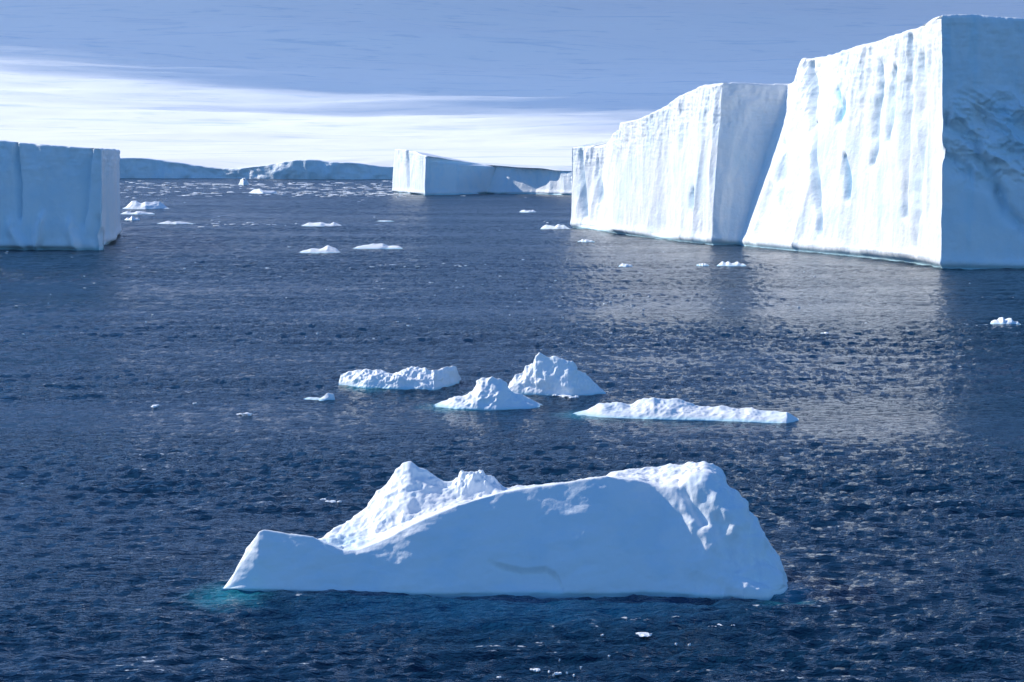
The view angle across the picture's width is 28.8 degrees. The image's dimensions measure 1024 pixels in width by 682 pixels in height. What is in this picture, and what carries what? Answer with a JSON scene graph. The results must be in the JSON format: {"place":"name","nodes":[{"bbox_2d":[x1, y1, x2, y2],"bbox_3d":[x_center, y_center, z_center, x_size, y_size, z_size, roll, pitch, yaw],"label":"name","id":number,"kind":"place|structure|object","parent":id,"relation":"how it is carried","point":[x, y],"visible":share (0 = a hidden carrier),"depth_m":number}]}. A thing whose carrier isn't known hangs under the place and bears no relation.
{"place":"outdoors","nodes":[
{"label":"outdoors","id":0,"kind":"place"},
{"bbox_2d":[119,158,571,178],"bbox_3d":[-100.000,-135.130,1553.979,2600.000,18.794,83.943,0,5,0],"label":"ice cliff","id":1,"kind":"structure","parent":0,"point":[157,168],"depth_m":1545.70},
{"bbox_2d":[0,178,1023,681],"bbox_3d":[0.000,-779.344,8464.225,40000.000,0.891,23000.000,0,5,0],"label":"sea water","id":2,"kind":"structure","parent":0,"point":[878,486],"depth_m":144.00},
{"bbox_2d":[0,140,121,249],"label":"tabular iceberg","id":3,"kind":"object","parent":2,"relation":"on","point":[55,197],"visible":0.98,"depth_m":411.83},
{"bbox_2d":[125,216,139,219],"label":"ice floe","id":4,"kind":"object","parent":2,"relation":"on","point":[131,218],"visible":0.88,"depth_m":595.38},
{"bbox_2d":[121,211,153,214],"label":"ice floe","id":5,"kind":"object","parent":2,"relation":"on","point":[135,213],"visible":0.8,"depth_m":652.89},
{"bbox_2d":[123,201,168,208],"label":"ice floe","id":6,"kind":"object","parent":2,"relation":"on","point":[144,205],"visible":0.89,"depth_m":714.01},
{"bbox_2d":[157,221,194,223],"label":"ice floe","id":7,"kind":"object","parent":2,"relation":"on","point":[170,222],"visible":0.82,"depth_m":562.80},
{"bbox_2d":[238,178,248,184],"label":"ice floe","id":8,"kind":"object","parent":2,"relation":"on","point":[243,182],"visible":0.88,"depth_m":1250.78},
{"bbox_2d":[249,189,276,193],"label":"ice floe","id":9,"kind":"object","parent":2,"relation":"on","point":[256,191],"visible":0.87,"depth_m":989.60},
{"bbox_2d":[299,245,339,252],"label":"ice floe","id":10,"kind":"object","parent":2,"relation":"on","point":[327,249],"visible":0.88,"depth_m":400.35},
{"bbox_2d":[304,393,334,400],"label":"ice floe","id":11,"kind":"object","parent":2,"relation":"on","point":[328,396],"visible":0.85,"depth_m":161.73},
{"bbox_2d":[302,222,341,226],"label":"ice floe","id":12,"kind":"object","parent":2,"relation":"on","point":[320,224],"visible":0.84,"depth_m":546.10},
{"bbox_2d":[353,243,402,248],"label":"ice floe","id":13,"kind":"object","parent":2,"relation":"on","point":[377,246],"visible":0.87,"depth_m":417.73},
{"bbox_2d":[338,366,460,389],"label":"ice floe","id":14,"kind":"object","parent":2,"relation":"on","point":[412,377],"visible":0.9,"depth_m":170.40},
{"bbox_2d":[392,149,571,194],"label":"tabular iceberg","id":15,"kind":"object","parent":2,"relation":"on","point":[418,173],"visible":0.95,"depth_m":966.18},
{"bbox_2d":[434,376,541,410],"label":"iceberg fragment","id":16,"kind":"object","parent":2,"relation":"on","point":[490,393],"visible":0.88,"depth_m":156.77},
{"bbox_2d":[6,181,969,677],"bbox_3d":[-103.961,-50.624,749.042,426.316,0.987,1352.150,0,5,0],"label":"brash ice","id":17,"kind":"structure","parent":2,"relation":"on","point":[344,191],"depth_m":959.61},
{"bbox_2d":[221,461,787,599],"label":"iceberg","id":18,"kind":"object","parent":2,"relation":"on","point":[690,530],"visible":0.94,"depth_m":91.41},
{"bbox_2d":[541,224,568,228],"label":"ice floe","id":19,"kind":"object","parent":2,"relation":"on","point":[558,226],"visible":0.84,"depth_m":524.78},
{"bbox_2d":[508,352,605,395],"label":"iceberg fragment","id":20,"kind":"object","parent":2,"relation":"on","point":[541,374],"visible":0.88,"depth_m":165.40},
{"bbox_2d":[578,239,593,242],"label":"ice floe","id":21,"kind":"object","parent":2,"relation":"on","point":[585,240],"visible":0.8,"depth_m":449.24},
{"bbox_2d":[618,263,631,266],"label":"ice floe","id":22,"kind":"object","parent":2,"relation":"on","point":[625,265],"visible":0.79,"depth_m":351.47},
{"bbox_2d":[572,397,798,422],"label":"ice floe","id":23,"kind":"object","parent":2,"relation":"on","point":[663,409],"visible":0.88,"depth_m":150.86},
{"bbox_2d":[717,261,745,266],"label":"ice floe","id":24,"kind":"object","parent":2,"relation":"on","point":[728,263],"visible":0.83,"depth_m":353.72},
{"bbox_2d":[570,14,1023,269],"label":"tabular iceberg","id":25,"kind":"object","parent":2,"relation":"on","point":[906,146],"visible":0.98,"depth_m":389.16},
{"bbox_2d":[990,317,1020,324],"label":"ice floe","id":26,"kind":"object","parent":2,"relation":"on","point":[1000,320],"visible":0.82,"depth_m":233.58},
{"bbox_2d":[0,0,1023,167],"bbox_3d":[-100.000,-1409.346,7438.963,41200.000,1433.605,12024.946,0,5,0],"label":"sky","id":27,"kind":"structure","parent":0,"point":[231,83],"depth_m":5250.31}
]}

